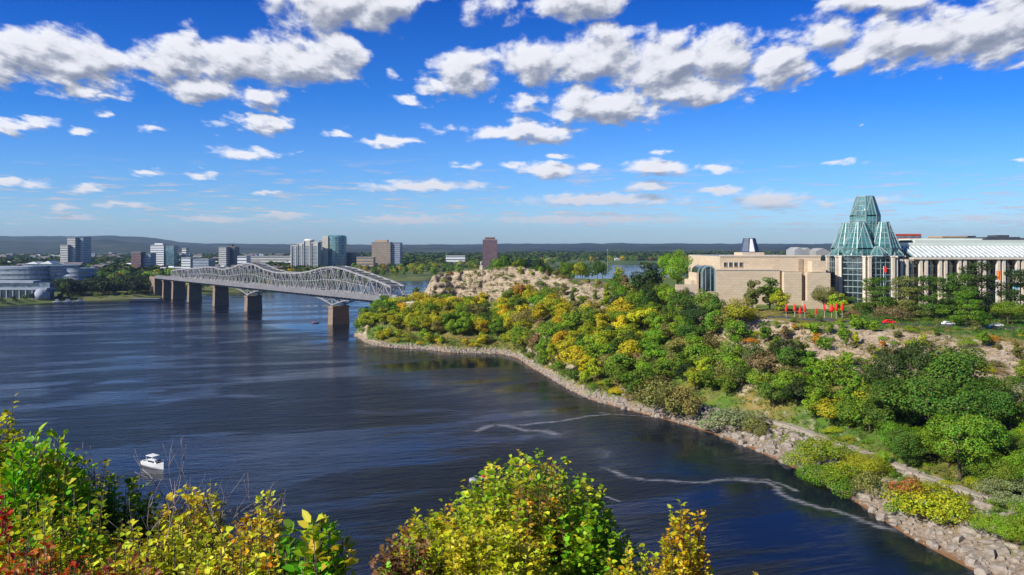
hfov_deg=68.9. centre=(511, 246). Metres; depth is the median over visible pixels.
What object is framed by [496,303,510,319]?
broadleaf tree
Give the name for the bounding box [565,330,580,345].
broadleaf tree
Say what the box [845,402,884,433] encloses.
broadleaf tree
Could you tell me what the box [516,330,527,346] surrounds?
broadleaf tree
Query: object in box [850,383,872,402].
broadleaf tree
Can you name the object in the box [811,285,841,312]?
broadleaf tree
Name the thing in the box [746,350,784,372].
broadleaf tree
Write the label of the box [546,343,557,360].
broadleaf tree
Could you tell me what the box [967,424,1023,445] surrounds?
broadleaf tree
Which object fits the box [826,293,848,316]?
broadleaf tree
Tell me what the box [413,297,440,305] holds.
broadleaf tree
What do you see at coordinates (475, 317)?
broadleaf tree
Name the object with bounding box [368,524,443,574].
leafy shrub
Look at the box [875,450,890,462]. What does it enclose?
broadleaf tree
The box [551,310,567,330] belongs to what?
broadleaf tree
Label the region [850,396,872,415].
broadleaf tree
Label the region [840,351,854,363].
broadleaf tree
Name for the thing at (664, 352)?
broadleaf tree
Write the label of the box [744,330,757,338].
shrub
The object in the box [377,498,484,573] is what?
leafy shrub
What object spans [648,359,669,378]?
broadleaf tree
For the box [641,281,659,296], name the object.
broadleaf tree
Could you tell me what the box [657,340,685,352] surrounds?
broadleaf tree
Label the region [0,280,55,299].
riverside pavilion
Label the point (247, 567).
leafy shrub
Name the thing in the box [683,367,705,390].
broadleaf tree
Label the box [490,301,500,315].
broadleaf tree
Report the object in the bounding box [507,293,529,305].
broadleaf tree
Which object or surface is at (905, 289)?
pine tree
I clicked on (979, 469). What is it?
shrub
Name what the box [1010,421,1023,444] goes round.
broadleaf tree
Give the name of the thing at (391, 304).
broadleaf tree
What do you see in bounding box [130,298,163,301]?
tour boat
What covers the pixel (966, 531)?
shore rubble
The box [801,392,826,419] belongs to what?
broadleaf tree
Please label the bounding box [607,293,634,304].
broadleaf tree
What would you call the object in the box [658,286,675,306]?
broadleaf tree
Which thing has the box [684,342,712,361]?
broadleaf tree
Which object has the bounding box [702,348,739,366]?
broadleaf tree
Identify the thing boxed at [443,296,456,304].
broadleaf tree
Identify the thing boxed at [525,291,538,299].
broadleaf tree
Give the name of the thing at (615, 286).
broadleaf tree
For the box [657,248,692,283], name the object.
broadleaf tree
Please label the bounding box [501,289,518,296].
broadleaf tree
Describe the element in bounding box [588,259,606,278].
broadleaf tree
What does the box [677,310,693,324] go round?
broadleaf tree
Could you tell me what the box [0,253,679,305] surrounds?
ground
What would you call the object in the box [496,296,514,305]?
broadleaf tree
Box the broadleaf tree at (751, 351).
[741,341,769,368]
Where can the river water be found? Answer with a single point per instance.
(368, 448)
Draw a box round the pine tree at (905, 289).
[868,275,935,315]
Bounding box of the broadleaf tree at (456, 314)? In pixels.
[450,307,461,320]
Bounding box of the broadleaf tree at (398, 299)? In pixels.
[388,296,412,305]
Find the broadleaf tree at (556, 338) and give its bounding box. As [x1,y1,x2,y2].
[550,330,570,344]
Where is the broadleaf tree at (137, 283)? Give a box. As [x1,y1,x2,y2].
[130,280,144,293]
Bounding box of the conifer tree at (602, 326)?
[596,322,609,340]
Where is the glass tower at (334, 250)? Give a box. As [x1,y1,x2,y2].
[319,235,346,266]
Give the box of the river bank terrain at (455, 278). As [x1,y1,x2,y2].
[354,266,1023,574]
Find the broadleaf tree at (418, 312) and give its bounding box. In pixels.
[414,310,423,322]
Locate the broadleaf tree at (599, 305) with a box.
[591,302,606,321]
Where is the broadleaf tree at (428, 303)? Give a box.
[420,300,436,308]
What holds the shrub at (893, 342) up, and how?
on the river bank terrain at (455, 278)
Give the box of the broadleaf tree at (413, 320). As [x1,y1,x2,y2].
[407,313,431,331]
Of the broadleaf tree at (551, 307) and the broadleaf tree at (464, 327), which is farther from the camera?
the broadleaf tree at (464, 327)
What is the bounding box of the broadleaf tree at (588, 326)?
[578,320,597,335]
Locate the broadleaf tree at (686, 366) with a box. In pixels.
[674,363,700,382]
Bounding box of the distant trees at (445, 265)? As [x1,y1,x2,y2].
[11,255,1023,397]
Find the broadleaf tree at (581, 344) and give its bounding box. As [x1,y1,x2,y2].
[572,339,596,352]
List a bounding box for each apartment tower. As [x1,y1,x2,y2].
[60,245,69,263]
[291,239,321,266]
[483,237,496,267]
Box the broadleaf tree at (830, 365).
[813,355,845,383]
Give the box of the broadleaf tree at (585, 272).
[578,262,587,278]
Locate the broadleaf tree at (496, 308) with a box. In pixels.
[492,301,511,315]
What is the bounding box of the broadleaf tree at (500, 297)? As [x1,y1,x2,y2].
[497,292,508,302]
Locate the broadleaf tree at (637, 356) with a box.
[630,352,658,364]
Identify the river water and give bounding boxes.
[0,264,974,574]
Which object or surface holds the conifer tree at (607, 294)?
on the river bank terrain at (455, 278)
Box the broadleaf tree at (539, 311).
[530,304,548,319]
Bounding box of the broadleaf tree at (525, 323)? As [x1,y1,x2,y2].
[511,319,532,334]
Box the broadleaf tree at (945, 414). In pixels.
[923,407,969,423]
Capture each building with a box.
[63,262,85,265]
[89,265,106,267]
[160,266,180,269]
[193,254,203,257]
[675,196,1023,310]
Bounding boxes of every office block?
[150,243,168,265]
[164,246,178,266]
[237,256,250,266]
[251,256,290,262]
[347,252,358,269]
[356,257,375,271]
[372,240,392,269]
[391,243,401,266]
[446,255,465,262]
[895,234,921,238]
[928,236,966,237]
[966,235,1019,237]
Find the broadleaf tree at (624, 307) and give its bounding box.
[606,301,637,319]
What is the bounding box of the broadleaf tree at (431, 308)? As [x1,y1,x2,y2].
[421,304,437,315]
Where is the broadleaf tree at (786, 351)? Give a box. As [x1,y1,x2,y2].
[773,346,813,367]
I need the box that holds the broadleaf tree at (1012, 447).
[978,434,1023,460]
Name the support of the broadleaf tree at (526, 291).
on the river bank terrain at (455, 278)
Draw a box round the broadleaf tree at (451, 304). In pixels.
[447,298,459,309]
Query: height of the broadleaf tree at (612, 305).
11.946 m
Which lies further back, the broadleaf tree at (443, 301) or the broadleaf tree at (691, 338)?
the broadleaf tree at (443, 301)
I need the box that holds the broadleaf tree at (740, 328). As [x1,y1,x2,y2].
[723,317,750,342]
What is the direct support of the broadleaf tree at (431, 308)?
on the river bank terrain at (455, 278)
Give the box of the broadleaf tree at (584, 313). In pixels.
[568,307,597,326]
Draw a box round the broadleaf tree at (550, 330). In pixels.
[534,320,563,339]
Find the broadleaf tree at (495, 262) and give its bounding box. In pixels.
[487,258,501,267]
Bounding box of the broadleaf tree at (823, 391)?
[804,379,833,399]
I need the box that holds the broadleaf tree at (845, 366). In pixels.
[836,363,853,381]
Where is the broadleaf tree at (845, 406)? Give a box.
[833,398,860,429]
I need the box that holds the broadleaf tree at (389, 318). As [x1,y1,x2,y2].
[387,311,399,321]
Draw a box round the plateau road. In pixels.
[768,315,1023,330]
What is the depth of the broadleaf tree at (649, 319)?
329.94 m
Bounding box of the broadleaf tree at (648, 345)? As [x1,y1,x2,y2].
[637,337,658,356]
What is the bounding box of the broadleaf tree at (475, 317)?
[470,313,483,331]
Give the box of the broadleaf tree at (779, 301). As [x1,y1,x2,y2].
[769,290,791,312]
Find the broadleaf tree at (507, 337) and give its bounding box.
[505,330,519,339]
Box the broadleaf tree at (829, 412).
[812,397,842,425]
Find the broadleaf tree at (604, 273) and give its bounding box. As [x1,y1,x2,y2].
[594,262,611,278]
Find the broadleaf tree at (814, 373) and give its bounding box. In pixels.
[802,360,823,386]
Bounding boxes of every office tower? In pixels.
[67,238,77,261]
[75,237,90,262]
[182,248,188,256]
[219,247,229,265]
[228,245,238,265]
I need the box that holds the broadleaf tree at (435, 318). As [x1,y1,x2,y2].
[429,310,451,327]
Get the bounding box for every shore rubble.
[356,336,613,403]
[611,388,1023,574]
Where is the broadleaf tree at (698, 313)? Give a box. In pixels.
[677,307,714,323]
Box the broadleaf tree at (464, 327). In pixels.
[454,318,471,336]
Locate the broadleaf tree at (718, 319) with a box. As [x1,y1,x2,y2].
[714,309,736,323]
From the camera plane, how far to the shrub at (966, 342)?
247.13 m
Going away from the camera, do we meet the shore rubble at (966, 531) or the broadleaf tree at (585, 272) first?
the shore rubble at (966, 531)
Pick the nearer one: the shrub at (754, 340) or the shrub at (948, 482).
the shrub at (948, 482)
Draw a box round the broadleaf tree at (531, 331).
[524,330,535,349]
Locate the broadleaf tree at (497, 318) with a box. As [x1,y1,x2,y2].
[490,313,503,326]
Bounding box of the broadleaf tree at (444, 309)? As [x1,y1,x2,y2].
[440,305,449,316]
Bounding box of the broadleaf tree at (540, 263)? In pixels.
[532,259,548,271]
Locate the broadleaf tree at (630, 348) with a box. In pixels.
[617,339,642,358]
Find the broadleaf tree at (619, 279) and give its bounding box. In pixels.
[609,273,627,284]
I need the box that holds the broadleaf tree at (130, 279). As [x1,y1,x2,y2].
[123,277,136,281]
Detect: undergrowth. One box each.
[366,288,667,404]
[638,320,1023,517]
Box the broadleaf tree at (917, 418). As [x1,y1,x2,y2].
[881,392,927,422]
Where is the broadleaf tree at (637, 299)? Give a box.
[623,290,643,307]
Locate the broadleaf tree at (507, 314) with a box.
[500,309,517,321]
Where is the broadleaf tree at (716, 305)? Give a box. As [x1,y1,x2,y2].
[704,297,728,313]
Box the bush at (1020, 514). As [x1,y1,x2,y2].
[1005,501,1023,541]
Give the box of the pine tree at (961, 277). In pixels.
[918,272,992,319]
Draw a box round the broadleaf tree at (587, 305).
[579,300,600,309]
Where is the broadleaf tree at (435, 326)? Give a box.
[430,321,445,334]
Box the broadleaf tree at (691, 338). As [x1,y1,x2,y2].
[684,332,705,354]
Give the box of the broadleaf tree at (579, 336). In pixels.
[573,334,586,350]
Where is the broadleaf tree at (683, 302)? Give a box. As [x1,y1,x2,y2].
[670,291,696,309]
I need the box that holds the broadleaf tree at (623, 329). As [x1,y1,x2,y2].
[613,327,632,342]
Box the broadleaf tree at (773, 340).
[765,335,786,353]
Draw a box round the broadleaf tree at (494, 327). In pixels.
[488,322,503,335]
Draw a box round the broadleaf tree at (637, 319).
[631,308,646,328]
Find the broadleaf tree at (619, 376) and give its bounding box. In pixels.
[601,362,636,387]
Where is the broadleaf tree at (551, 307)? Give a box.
[545,298,563,316]
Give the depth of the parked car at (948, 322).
279.65 m
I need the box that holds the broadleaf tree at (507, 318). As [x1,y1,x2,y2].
[506,313,528,324]
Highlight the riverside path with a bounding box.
[688,402,1019,509]
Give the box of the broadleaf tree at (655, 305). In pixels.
[643,301,661,312]
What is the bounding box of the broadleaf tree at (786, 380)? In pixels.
[773,369,814,389]
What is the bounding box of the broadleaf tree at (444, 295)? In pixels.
[441,294,452,309]
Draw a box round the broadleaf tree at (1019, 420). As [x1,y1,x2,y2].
[1004,401,1023,428]
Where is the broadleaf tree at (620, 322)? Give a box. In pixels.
[611,315,628,331]
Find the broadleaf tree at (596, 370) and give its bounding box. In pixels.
[583,358,603,381]
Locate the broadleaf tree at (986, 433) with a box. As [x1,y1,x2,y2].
[922,411,1012,479]
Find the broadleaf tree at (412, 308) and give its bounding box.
[404,303,415,311]
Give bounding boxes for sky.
[0,0,1023,244]
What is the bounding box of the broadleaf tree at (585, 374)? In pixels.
[579,370,589,384]
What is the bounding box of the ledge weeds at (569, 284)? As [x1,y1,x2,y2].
[507,265,665,308]
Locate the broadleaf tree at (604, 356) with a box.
[595,351,623,369]
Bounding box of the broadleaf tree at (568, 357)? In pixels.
[555,345,595,369]
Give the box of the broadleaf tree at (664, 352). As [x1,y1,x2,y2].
[652,348,679,360]
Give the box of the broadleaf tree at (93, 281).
[89,279,96,293]
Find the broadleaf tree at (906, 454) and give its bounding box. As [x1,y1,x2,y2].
[885,427,931,466]
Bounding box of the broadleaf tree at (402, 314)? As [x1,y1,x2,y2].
[394,307,413,320]
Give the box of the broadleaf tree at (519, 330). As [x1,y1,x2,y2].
[507,326,529,341]
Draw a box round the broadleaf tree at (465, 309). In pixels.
[459,307,472,315]
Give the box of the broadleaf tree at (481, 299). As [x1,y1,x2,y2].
[474,291,488,304]
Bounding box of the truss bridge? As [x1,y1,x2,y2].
[149,262,424,324]
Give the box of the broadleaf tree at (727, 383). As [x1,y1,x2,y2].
[715,372,737,395]
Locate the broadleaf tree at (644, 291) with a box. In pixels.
[640,288,653,300]
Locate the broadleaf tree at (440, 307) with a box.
[434,302,446,313]
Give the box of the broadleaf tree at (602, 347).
[581,342,613,358]
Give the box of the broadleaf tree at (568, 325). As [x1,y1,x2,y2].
[560,312,579,330]
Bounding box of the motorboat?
[140,453,163,468]
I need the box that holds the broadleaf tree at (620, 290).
[614,285,629,298]
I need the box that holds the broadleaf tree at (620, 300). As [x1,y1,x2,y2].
[611,297,631,310]
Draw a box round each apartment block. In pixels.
[131,252,145,267]
[143,253,155,266]
[181,257,197,270]
[191,259,214,277]
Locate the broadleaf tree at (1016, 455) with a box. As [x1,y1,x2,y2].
[978,443,1023,470]
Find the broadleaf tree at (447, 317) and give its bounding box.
[441,313,454,327]
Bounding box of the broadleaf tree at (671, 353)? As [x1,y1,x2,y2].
[665,350,680,371]
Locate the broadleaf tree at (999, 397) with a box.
[961,375,1023,426]
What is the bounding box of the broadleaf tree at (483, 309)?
[475,306,489,316]
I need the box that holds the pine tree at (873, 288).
[841,277,905,313]
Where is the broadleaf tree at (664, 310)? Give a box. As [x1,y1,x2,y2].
[658,305,669,319]
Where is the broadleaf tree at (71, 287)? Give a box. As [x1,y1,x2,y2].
[62,280,77,293]
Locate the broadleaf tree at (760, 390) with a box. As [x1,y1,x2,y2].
[757,382,794,408]
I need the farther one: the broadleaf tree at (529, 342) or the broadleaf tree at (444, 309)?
the broadleaf tree at (444, 309)
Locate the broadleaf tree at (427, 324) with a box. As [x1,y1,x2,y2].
[418,318,433,331]
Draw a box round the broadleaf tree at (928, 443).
[908,425,951,458]
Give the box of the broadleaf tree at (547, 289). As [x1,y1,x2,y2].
[537,285,561,295]
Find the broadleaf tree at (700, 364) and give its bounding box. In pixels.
[693,355,716,376]
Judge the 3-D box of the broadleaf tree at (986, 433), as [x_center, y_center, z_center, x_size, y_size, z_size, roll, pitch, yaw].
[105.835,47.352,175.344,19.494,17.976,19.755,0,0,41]
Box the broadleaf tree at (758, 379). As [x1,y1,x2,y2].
[752,372,783,391]
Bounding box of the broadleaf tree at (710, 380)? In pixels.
[694,365,723,391]
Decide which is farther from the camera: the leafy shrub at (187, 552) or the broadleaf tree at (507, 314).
the broadleaf tree at (507, 314)
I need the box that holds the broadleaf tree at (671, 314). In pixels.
[664,306,689,323]
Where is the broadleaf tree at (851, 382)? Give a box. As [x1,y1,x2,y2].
[834,371,862,394]
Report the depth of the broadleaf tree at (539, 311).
411.76 m
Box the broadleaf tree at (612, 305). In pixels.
[605,302,618,320]
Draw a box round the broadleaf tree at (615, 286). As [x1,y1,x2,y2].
[609,282,623,294]
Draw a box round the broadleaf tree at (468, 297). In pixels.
[462,296,473,302]
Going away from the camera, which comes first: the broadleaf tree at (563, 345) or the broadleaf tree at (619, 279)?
the broadleaf tree at (563, 345)
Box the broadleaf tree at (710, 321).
[701,309,725,334]
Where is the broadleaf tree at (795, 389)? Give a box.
[781,378,812,406]
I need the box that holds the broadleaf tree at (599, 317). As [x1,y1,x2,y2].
[593,313,608,334]
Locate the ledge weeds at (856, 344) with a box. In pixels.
[719,307,1023,388]
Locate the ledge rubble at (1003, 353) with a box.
[740,319,1019,387]
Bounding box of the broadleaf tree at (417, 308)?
[414,304,423,314]
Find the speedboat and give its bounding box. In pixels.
[469,475,487,481]
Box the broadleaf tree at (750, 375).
[745,368,771,384]
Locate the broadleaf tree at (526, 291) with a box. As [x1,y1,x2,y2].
[522,283,538,303]
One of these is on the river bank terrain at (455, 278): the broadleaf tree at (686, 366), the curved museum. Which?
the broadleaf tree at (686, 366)
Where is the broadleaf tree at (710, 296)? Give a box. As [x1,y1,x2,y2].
[692,288,720,307]
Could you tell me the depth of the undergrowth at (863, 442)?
212.65 m
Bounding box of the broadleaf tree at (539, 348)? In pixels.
[534,335,557,360]
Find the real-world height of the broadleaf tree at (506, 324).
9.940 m
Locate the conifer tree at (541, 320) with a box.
[534,317,544,332]
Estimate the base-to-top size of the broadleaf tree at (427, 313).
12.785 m
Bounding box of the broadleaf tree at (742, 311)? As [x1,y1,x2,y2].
[720,297,759,320]
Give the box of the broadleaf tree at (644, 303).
[635,296,658,310]
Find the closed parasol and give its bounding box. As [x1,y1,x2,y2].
[829,304,833,317]
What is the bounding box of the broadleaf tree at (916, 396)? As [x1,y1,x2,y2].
[879,369,992,422]
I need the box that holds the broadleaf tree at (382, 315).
[377,308,388,324]
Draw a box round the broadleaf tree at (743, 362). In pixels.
[718,353,751,376]
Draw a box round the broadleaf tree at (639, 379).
[628,366,658,389]
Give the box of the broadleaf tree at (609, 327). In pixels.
[605,324,618,340]
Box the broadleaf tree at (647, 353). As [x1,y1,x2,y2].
[640,349,670,366]
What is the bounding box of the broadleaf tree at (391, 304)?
[383,301,396,313]
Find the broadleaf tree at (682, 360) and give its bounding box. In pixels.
[670,351,693,374]
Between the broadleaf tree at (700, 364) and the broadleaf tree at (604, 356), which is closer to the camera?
the broadleaf tree at (700, 364)
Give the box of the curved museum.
[0,261,97,291]
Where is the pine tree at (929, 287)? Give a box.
[908,275,960,316]
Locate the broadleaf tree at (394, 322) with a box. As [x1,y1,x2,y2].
[389,315,402,327]
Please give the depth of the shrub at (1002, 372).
224.73 m
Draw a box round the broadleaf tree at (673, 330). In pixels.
[668,316,687,334]
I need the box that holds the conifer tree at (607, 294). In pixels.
[599,286,612,306]
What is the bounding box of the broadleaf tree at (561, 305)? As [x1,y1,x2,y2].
[554,300,573,314]
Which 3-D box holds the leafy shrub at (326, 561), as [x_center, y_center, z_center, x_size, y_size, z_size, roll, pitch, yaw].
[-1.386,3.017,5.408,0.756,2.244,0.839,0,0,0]
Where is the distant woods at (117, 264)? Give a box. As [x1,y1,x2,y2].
[0,253,325,276]
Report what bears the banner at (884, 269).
on the river bank terrain at (455, 278)
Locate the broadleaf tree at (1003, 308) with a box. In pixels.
[990,300,1023,324]
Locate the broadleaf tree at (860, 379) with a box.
[848,363,889,385]
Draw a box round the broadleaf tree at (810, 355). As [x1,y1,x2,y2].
[801,350,822,371]
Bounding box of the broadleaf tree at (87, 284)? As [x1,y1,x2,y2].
[75,281,90,292]
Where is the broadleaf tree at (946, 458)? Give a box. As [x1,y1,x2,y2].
[930,429,965,467]
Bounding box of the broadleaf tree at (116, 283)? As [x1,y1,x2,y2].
[109,280,121,292]
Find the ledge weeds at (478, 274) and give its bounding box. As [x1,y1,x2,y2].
[430,265,514,306]
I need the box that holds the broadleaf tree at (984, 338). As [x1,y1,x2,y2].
[974,329,990,346]
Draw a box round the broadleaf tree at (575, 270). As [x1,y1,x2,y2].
[570,263,583,274]
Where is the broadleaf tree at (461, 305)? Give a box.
[454,300,472,309]
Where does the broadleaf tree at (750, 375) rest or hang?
on the river bank terrain at (455, 278)
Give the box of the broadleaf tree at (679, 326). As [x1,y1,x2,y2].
[673,319,699,335]
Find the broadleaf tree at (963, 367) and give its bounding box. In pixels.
[910,345,1001,412]
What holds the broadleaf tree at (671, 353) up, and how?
on the river bank terrain at (455, 278)
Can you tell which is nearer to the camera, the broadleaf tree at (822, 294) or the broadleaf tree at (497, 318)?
the broadleaf tree at (822, 294)
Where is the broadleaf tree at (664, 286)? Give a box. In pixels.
[653,283,669,304]
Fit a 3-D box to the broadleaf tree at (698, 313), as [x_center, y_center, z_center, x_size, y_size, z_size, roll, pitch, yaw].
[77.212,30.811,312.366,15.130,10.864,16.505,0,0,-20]
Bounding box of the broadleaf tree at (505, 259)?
[499,254,510,266]
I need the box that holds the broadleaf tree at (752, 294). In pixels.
[743,280,762,308]
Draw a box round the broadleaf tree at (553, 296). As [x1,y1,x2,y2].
[542,292,568,308]
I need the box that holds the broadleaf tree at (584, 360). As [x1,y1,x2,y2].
[576,354,594,371]
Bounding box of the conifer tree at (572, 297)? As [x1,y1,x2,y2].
[569,293,575,306]
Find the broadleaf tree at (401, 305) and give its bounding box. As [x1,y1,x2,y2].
[396,302,409,310]
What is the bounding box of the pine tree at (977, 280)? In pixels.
[946,261,1018,312]
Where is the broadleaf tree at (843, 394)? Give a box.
[833,386,858,403]
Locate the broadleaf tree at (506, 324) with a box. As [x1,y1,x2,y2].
[503,317,511,329]
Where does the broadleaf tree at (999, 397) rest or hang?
on the river bank terrain at (455, 278)
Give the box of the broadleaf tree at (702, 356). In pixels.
[696,352,711,363]
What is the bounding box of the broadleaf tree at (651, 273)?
[629,262,663,289]
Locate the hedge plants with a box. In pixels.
[854,311,1023,338]
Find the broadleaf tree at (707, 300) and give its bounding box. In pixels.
[701,299,712,311]
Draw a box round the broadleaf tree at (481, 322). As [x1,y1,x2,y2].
[472,317,489,331]
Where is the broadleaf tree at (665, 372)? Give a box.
[650,359,682,381]
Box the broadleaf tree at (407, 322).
[402,312,416,331]
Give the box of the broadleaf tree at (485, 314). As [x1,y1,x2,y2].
[480,312,493,327]
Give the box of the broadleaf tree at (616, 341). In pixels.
[607,338,624,355]
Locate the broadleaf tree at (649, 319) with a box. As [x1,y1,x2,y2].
[642,311,667,330]
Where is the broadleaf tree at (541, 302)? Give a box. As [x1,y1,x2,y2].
[533,300,552,311]
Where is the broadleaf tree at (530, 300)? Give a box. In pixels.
[526,293,555,305]
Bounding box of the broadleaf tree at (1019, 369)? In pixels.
[1014,360,1023,377]
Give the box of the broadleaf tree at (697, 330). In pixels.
[677,324,707,338]
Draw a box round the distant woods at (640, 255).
[507,250,878,260]
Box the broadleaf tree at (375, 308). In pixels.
[368,303,385,321]
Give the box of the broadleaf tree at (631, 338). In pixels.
[618,331,645,350]
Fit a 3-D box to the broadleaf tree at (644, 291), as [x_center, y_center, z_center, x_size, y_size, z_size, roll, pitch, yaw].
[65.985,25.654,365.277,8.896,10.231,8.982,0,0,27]
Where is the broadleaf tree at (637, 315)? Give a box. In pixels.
[624,307,658,330]
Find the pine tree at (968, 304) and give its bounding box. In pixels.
[935,290,996,326]
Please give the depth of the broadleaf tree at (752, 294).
319.36 m
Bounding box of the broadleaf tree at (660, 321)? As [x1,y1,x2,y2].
[651,316,666,331]
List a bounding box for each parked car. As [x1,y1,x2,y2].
[882,319,895,323]
[941,321,955,324]
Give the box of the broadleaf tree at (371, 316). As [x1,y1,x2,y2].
[357,312,376,328]
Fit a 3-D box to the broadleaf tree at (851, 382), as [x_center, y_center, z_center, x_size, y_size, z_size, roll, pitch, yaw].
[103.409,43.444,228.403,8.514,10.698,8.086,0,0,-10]
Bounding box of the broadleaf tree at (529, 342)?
[524,333,533,353]
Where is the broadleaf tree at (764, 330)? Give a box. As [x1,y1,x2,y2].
[759,321,770,341]
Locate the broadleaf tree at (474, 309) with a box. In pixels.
[465,304,484,315]
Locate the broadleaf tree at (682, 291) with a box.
[671,287,691,310]
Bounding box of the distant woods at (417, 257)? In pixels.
[359,251,538,267]
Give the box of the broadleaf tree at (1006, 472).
[965,458,1023,494]
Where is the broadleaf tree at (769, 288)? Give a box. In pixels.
[756,277,782,309]
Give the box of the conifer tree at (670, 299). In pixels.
[667,294,675,308]
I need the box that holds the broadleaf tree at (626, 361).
[602,351,635,382]
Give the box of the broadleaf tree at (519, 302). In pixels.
[514,299,523,312]
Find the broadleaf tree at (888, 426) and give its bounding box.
[877,420,912,456]
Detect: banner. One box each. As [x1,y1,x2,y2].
[883,266,886,305]
[996,270,999,301]
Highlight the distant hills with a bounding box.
[0,235,831,248]
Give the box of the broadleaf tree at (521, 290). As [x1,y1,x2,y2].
[510,282,525,298]
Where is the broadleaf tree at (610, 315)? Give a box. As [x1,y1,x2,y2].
[607,310,635,325]
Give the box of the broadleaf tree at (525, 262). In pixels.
[514,257,528,266]
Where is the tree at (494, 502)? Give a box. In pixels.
[428,448,650,574]
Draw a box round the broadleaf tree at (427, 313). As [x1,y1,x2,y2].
[419,307,433,317]
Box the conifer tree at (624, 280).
[620,275,632,289]
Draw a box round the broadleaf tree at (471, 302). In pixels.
[463,299,475,306]
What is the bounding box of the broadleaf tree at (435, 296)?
[432,293,442,298]
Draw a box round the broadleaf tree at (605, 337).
[583,329,615,350]
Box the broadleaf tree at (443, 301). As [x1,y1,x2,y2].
[435,298,447,310]
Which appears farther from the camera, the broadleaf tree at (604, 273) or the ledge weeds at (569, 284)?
the broadleaf tree at (604, 273)
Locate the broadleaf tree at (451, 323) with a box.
[444,319,457,332]
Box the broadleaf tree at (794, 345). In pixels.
[766,338,809,356]
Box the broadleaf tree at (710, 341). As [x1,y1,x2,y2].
[699,333,719,348]
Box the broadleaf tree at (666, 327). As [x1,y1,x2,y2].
[658,322,672,341]
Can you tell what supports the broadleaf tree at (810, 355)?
on the river bank terrain at (455, 278)
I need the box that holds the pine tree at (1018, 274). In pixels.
[995,269,1023,317]
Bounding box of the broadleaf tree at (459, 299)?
[454,296,464,306]
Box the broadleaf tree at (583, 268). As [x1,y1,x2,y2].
[577,261,586,278]
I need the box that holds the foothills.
[0,239,830,252]
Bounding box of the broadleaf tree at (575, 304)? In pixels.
[568,300,579,312]
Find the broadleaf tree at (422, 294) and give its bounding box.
[408,291,433,300]
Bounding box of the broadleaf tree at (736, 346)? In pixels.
[719,338,745,356]
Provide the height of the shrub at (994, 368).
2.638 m
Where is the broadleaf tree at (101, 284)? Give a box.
[96,281,111,293]
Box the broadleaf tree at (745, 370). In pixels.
[727,362,755,386]
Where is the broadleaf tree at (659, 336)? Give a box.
[642,328,667,343]
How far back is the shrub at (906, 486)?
168.79 m
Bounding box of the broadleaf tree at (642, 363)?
[635,358,649,375]
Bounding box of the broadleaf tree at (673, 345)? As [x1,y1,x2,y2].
[665,335,694,354]
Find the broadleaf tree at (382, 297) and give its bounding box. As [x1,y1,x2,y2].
[378,295,389,306]
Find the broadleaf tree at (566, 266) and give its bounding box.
[559,261,574,273]
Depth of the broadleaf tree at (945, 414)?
196.94 m
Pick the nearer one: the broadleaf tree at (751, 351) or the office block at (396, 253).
the broadleaf tree at (751, 351)
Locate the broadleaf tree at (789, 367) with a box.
[774,364,806,381]
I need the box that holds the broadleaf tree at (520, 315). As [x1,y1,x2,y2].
[509,308,535,326]
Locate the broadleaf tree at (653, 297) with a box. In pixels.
[643,289,661,304]
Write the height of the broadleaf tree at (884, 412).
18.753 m
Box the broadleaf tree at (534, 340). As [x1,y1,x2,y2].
[528,334,543,355]
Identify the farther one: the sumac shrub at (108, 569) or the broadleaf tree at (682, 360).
the broadleaf tree at (682, 360)
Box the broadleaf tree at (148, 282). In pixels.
[143,279,151,289]
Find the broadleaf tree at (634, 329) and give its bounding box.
[611,323,646,338]
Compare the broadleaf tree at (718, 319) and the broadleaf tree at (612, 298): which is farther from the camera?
the broadleaf tree at (612, 298)
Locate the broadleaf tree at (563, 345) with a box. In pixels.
[554,338,575,353]
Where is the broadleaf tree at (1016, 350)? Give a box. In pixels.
[1011,342,1023,358]
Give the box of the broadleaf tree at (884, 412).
[861,377,913,439]
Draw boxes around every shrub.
[0,393,48,524]
[0,423,113,566]
[0,484,14,572]
[0,484,135,574]
[0,533,103,574]
[60,448,122,532]
[71,515,249,574]
[76,473,164,574]
[82,542,162,574]
[83,439,285,568]
[137,485,233,574]
[173,525,282,574]
[206,483,226,533]
[215,509,286,567]
[251,490,289,560]
[251,519,343,574]
[282,509,357,574]
[354,327,365,332]
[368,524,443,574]
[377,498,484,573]
[402,337,413,341]
[415,518,560,574]
[491,459,583,574]
[533,279,546,286]
[536,502,635,574]
[555,274,568,277]
[561,368,574,372]
[584,382,600,389]
[604,540,663,574]
[608,386,624,393]
[631,374,688,415]
[655,384,702,416]
[656,499,713,574]
[696,405,767,429]
[740,414,768,436]
[741,337,758,342]
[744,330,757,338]
[778,433,894,481]
[794,464,859,498]
[814,315,823,320]
[822,426,842,432]
[839,435,857,442]
[839,453,893,474]
[844,308,861,317]
[849,471,897,495]
[852,357,871,362]
[862,438,873,442]
[873,305,915,318]
[874,445,889,451]
[879,482,968,518]
[882,494,928,514]
[884,469,901,476]
[887,474,930,498]
[889,340,900,344]
[897,326,918,332]
[902,339,929,345]
[916,480,942,488]
[922,462,936,467]
[927,495,988,524]
[931,466,952,475]
[936,479,954,488]
[956,337,981,345]
[960,493,971,502]
[964,476,986,486]
[967,511,1023,540]
[969,460,992,473]
[972,473,1023,505]
[975,365,999,372]
[980,360,1010,368]
[982,498,1011,510]
[988,335,1001,341]
[991,368,1010,373]
[1005,375,1023,383]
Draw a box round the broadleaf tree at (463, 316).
[456,311,474,331]
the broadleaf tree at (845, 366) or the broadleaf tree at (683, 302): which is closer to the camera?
the broadleaf tree at (845, 366)
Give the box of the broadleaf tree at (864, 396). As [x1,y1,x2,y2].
[852,386,883,407]
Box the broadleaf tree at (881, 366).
[858,340,946,413]
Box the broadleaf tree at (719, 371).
[712,360,740,378]

